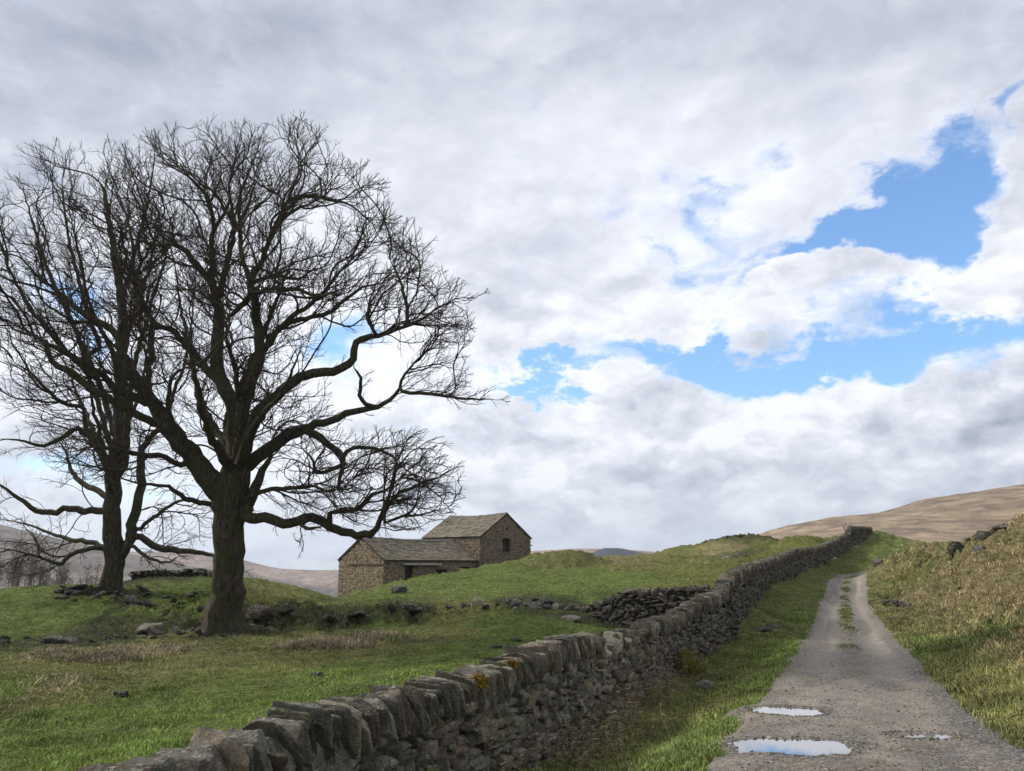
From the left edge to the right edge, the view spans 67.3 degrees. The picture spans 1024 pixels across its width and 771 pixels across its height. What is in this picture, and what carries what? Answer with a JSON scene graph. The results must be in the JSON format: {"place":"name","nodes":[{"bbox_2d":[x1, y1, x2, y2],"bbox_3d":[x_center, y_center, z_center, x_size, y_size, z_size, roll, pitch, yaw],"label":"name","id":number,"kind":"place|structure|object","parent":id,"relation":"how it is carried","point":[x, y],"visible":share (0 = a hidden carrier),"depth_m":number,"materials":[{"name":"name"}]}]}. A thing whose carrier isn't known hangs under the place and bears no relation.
{"place":"outdoors","nodes":[
{"label":"outdoors","id":0,"kind":"place"},
{"bbox_2d":[0,524,337,596],"bbox_3d":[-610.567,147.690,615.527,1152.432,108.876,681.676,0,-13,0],"label":"valley side","id":1,"kind":"structure","parent":0,"point":[94,557],"depth_m":516.94,"materials":[{"name":"plant"}]},
{"bbox_2d":[0,534,101,587],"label":"woodland","id":2,"kind":"object","parent":1,"relation":"on","point":[59,578],"visible":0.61,"depth_m":84.77,"materials":[{"name":"plant"}]},
{"bbox_2d":[0,624,440,715],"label":"dead grass","id":3,"kind":"structure","parent":0,"point":[57,652],"depth_m":18.04,"materials":[{"name":"plant"}]},
{"bbox_2d":[129,551,338,588],"bbox_3d":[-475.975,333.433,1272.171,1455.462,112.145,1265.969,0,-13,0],"label":"valley side","id":4,"kind":"structure","parent":0,"point":[326,578],"depth_m":1048.24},
{"bbox_2d":[0,514,1023,770],"bbox_3d":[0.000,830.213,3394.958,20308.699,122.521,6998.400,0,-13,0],"label":"ground","id":5,"kind":"structure","parent":0,"point":[862,554],"depth_m":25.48,"materials":[{"name":"green plant"}]},
{"bbox_2d":[42,636,80,643],"bbox_3d":[-12.041,6.859,20.593,0.924,0.332,0.627,6,-14,-23],"label":"boulder","id":6,"kind":"object","parent":5,"relation":"on","point":[55,639],"visible":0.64,"depth_m":20.38,"materials":[{"name":"grey stone"}]},
{"bbox_2d":[113,691,127,697],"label":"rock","id":7,"kind":"object","parent":5,"relation":"on","point":[121,694],"visible":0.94,"depth_m":13.11,"materials":[{"name":"grey stone"}]},
{"bbox_2d":[0,134,253,591],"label":"bare tree","id":8,"kind":"object","parent":5,"relation":"on","point":[115,547],"visible":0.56,"depth_m":28.97,"materials":[{"name":"brown plant"}]},
{"bbox_2d":[136,623,164,634],"bbox_3d":[-10.584,7.161,22.530,0.674,0.395,1.117,12,-18,-41],"label":"boulder","id":9,"kind":"object","parent":5,"relation":"on","point":[156,628],"visible":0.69,"depth_m":22.28,"materials":[{"name":"grey stone"}]},
{"bbox_2d":[128,567,212,579],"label":"ruined wall","id":10,"kind":"structure","parent":5,"relation":"on","point":[188,572],"depth_m":32.56,"materials":[{"name":"grey stone"}]},
{"bbox_2d":[0,110,510,637],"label":"bare tree","id":11,"kind":"object","parent":5,"relation":"on","point":[230,492],"visible":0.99,"depth_m":21.36,"materials":[{"name":"brown plant"}]},
{"bbox_2d":[246,605,274,620],"bbox_3d":[-7.857,7.159,24.251,0.741,0.471,0.903,-4,-14,16],"label":"boulder","id":12,"kind":"object","parent":5,"relation":"on","point":[259,612],"visible":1,"depth_m":23.96,"materials":[{"name":"grey stone"}]},
{"bbox_2d":[277,603,295,613],"bbox_3d":[-7.257,7.153,24.659,0.546,0.333,0.761,6,-14,-24],"label":"boulder","id":13,"kind":"object","parent":5,"relation":"on","point":[285,608],"visible":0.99,"depth_m":24.40,"materials":[{"name":"grey stone"}]},
{"bbox_2d":[0,584,573,644],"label":"rubble","id":14,"kind":"object","parent":5,"relation":"on","point":[94,592],"visible":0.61,"depth_m":26.22,"materials":[{"name":"grey stone"}]},
{"bbox_2d":[309,671,322,676],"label":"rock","id":15,"kind":"object","parent":5,"relation":"on","point":[317,674],"visible":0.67,"depth_m":14.55,"materials":[{"name":"grey stone"}]},
{"bbox_2d":[391,585,406,593],"bbox_3d":[-5.030,9.059,34.044,0.736,0.449,0.484,8,-16,-32],"label":"boulder","id":16,"kind":"object","parent":5,"relation":"on","point":[398,589],"visible":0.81,"depth_m":33.88,"materials":[{"name":"grey stone"}]},
{"bbox_2d":[337,537,476,596],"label":"barn","id":17,"kind":"structure","parent":5,"relation":"on","point":[371,562],"depth_m":68.22,"materials":[{"name":"brown stone"}]},
{"bbox_2d":[405,566,410,579],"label":"door","id":18,"kind":"structure","parent":17,"relation":"in","point":[407,568],"depth_m":67.84,"materials":[{"name":"brown wood"}]},
{"bbox_2d":[435,567,448,573],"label":"window","id":19,"kind":"structure","parent":17,"relation":"in","point":[439,570],"depth_m":70.83,"materials":[{"name":"brown wood"}]},
{"bbox_2d":[460,565,470,568],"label":"window","id":20,"kind":"structure","parent":17,"relation":"in","point":[462,566],"depth_m":73.26,"materials":[{"name":"grey wood"}]},
{"bbox_2d":[401,603,418,612],"bbox_3d":[-3.430,7.541,26.026,0.683,0.363,0.455,0,-13,0],"label":"boulder","id":21,"kind":"object","parent":5,"relation":"on","point":[409,606],"visible":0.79,"depth_m":25.87,"materials":[{"name":"grey stone"}]},
{"bbox_2d":[78,525,872,770],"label":"dry stone wall","id":22,"kind":"structure","parent":5,"relation":"on","point":[422,723],"depth_m":8.14,"materials":[{"name":"grey stone"}]},
{"bbox_2d":[471,671,491,691],"bbox_3d":[-0.322,2.992,7.782,0.254,0.223,0.221,0,-13,0],"label":"moss cushion","id":23,"kind":"object","parent":22,"relation":"on","point":[482,681],"visible":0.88,"depth_m":7.75,"materials":[{"name":"yellow plant"}]},
{"bbox_2d":[505,656,519,668],"bbox_3d":[-0.012,3.162,8.753,0.210,0.159,0.173,0,-13,0],"label":"moss cushion","id":24,"kind":"object","parent":22,"relation":"on","point":[513,663],"visible":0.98,"depth_m":8.72,"materials":[{"name":"yellow plant"}]},
{"bbox_2d":[674,648,704,676],"bbox_3d":[4.144,6.508,17.994,0.762,0.757,0.676,0,-13,0],"label":"moss cushion","id":25,"kind":"object","parent":22,"relation":"attached to","point":[688,657],"visible":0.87,"depth_m":17.87,"materials":[{"name":"green plant"}]},
{"bbox_2d":[422,512,531,567],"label":"tall barn","id":26,"kind":"structure","parent":5,"relation":"on","point":[498,538],"depth_m":77.77,"materials":[{"name":"brown stone"}]},
{"bbox_2d":[501,536,511,551],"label":"window","id":27,"kind":"structure","parent":26,"relation":"in","point":[505,538],"depth_m":77.89,"materials":[{"name":"brown wood"}]},
{"bbox_2d":[471,597,482,606],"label":"boulder","id":28,"kind":"object","parent":5,"relation":"on","point":[477,601],"visible":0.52,"depth_m":26.90,"materials":[{"name":"grey stone"}]},
{"bbox_2d":[491,645,502,648],"bbox_3d":[-0.377,6.323,18.570,0.281,0.103,0.185,7,-15,-28],"label":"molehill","id":29,"kind":"object","parent":5,"relation":"on","point":[497,646],"visible":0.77,"depth_m":18.52,"materials":[{"name":"brown soil"}]},
{"bbox_2d":[560,615,580,621],"bbox_3d":[1.733,6.979,22.983,0.598,0.209,0.924,-2,-13,11],"label":"boulder","id":30,"kind":"object","parent":5,"relation":"on","point":[573,618],"visible":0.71,"depth_m":22.79,"materials":[{"name":"grey stone"}]},
{"bbox_2d":[462,650,701,770],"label":"dead stalks","id":31,"kind":"object","parent":5,"relation":"on","point":[588,737],"visible":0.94,"depth_m":11.23,"materials":[{"name":"brown plant"}]},
{"bbox_2d":[620,766,634,770],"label":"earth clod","id":32,"kind":"object","parent":5,"relation":"on","point":[624,768],"visible":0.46,"depth_m":8.20,"materials":[{"name":"brown soil"}]},
{"bbox_2d":[573,584,739,637],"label":"ruined wall","id":33,"kind":"structure","parent":5,"relation":"on","point":[626,607],"depth_m":24.06,"materials":[{"name":"grey stone"}]},
{"bbox_2d":[695,680,715,689],"bbox_3d":[4.213,6.521,16.644,0.335,0.232,0.524,6,-14,-23],"label":"boulder","id":34,"kind":"object","parent":5,"relation":"on","point":[703,683],"visible":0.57,"depth_m":16.61,"materials":[{"name":"grey stone"}]},
{"bbox_2d":[701,533,758,542],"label":"ruined wall","id":35,"kind":"structure","parent":5,"relation":"on","point":[728,536],"depth_m":103.55,"materials":[{"name":"grey stone"}]},
{"bbox_2d":[748,627,775,631],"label":"boulder","id":36,"kind":"object","parent":5,"relation":"on","point":[763,629],"visible":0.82,"depth_m":22.61,"materials":[{"name":"grey stone"}]},
{"bbox_2d":[513,538,1023,770],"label":"verge grass","id":37,"kind":"structure","parent":5,"relation":"on","point":[700,743],"depth_m":12.32,"materials":[{"name":"green plant"}]},
{"bbox_2d":[765,624,779,628],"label":"boulder","id":38,"kind":"object","parent":5,"relation":"on","point":[773,625],"visible":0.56,"depth_m":23.36,"materials":[{"name":"grey stone"}]},
{"bbox_2d":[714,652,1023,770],"bbox_3d":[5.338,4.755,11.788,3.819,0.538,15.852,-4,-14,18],"label":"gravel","id":39,"kind":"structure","parent":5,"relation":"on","point":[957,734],"depth_m":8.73,"materials":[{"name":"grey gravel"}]},
{"bbox_2d":[872,558,882,566],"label":"boulder","id":40,"kind":"object","parent":5,"relation":"on","point":[876,561],"visible":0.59,"depth_m":49.99,"materials":[{"name":"grey stone"}]},
{"bbox_2d":[881,599,898,606],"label":"boulder","id":41,"kind":"object","parent":5,"relation":"on","point":[891,602],"visible":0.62,"depth_m":33.90,"materials":[{"name":"grey stone"}]},
{"bbox_2d":[898,601,910,607],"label":"boulder","id":42,"kind":"object","parent":5,"relation":"on","point":[902,603],"visible":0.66,"depth_m":32.91,"materials":[{"name":"grey stone"}]},
{"bbox_2d":[862,509,1023,730],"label":"bank grass","id":43,"kind":"structure","parent":5,"relation":"on","point":[995,691],"depth_m":16.55,"materials":[{"name":"green plant"}]},
{"bbox_2d":[946,541,963,555],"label":"boulder","id":44,"kind":"object","parent":5,"relation":"on","point":[952,547],"visible":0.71,"depth_m":42.80,"materials":[{"name":"grey stone"}]},
{"bbox_2d":[963,537,970,544],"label":"boulder","id":45,"kind":"object","parent":5,"relation":"on","point":[967,539],"visible":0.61,"depth_m":42.93,"materials":[{"name":"grey stone"}]},
{"bbox_2d":[972,546,986,552],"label":"boulder","id":46,"kind":"object","parent":5,"relation":"on","point":[976,548],"visible":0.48,"depth_m":38.96,"materials":[{"name":"grey stone"}]},
{"bbox_2d":[971,530,995,541],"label":"boulder","id":47,"kind":"object","parent":5,"relation":"on","point":[982,535],"visible":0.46,"depth_m":41.82,"materials":[{"name":"grey stone"}]},
{"bbox_2d":[990,524,1007,530],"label":"boulder","id":48,"kind":"object","parent":5,"relation":"on","point":[997,527],"visible":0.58,"depth_m":41.54,"materials":[{"name":"grey stone"}]},
{"bbox_2d":[0,0,1023,569],"label":"sky","id":49,"kind":"structure","parent":0,"point":[756,267],"materials":[{"name":"white"}]},
{"bbox_2d":[530,549,654,553],"bbox_3d":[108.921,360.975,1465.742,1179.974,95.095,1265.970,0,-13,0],"label":"distant hill","id":50,"kind":"structure","parent":0,"point":[591,551],"depth_m":1327.11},
{"bbox_2d":[593,548,643,556],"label":"dark hill","id":51,"kind":"structure","parent":0,"point":[611,551],"depth_m":1208.16,"materials":[{"name":"grey"}]},
{"bbox_2d":[706,571,1023,770],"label":"road","id":52,"kind":"structure","parent":0,"point":[870,639],"depth_m":10.80,"materials":[{"name":"grey gravel"}]},
{"bbox_2d":[715,738,850,755],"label":"puddle","id":53,"kind":"object","parent":52,"relation":"on","point":[809,747],"visible":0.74,"depth_m":8.05,"materials":[{"name":"grey liquid"}]},
{"bbox_2d":[752,706,822,715],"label":"puddle","id":54,"kind":"object","parent":52,"relation":"on","point":[790,711],"visible":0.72,"depth_m":10.80,"materials":[{"name":"grey liquid"}]},
{"bbox_2d":[835,576,862,649],"bbox_3d":[16.280,10.121,37.285,1.150,1.374,40.616,-6,-14,23],"label":"grass strip","id":55,"kind":"object","parent":52,"relation":"on","point":[845,612],"depth_m":28.03,"materials":[{"name":"green plant"}]},
{"bbox_2d":[907,735,949,739],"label":"puddle","id":56,"kind":"object","parent":52,"relation":"on","point":[940,736],"visible":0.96,"depth_m":8.60,"materials":[{"name":"grey liquid"}]},
{"bbox_2d":[759,484,1023,542],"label":"moor hill","id":57,"kind":"structure","parent":0,"point":[957,517],"depth_m":227.88,"materials":[{"name":"brown plant"}]}
]}

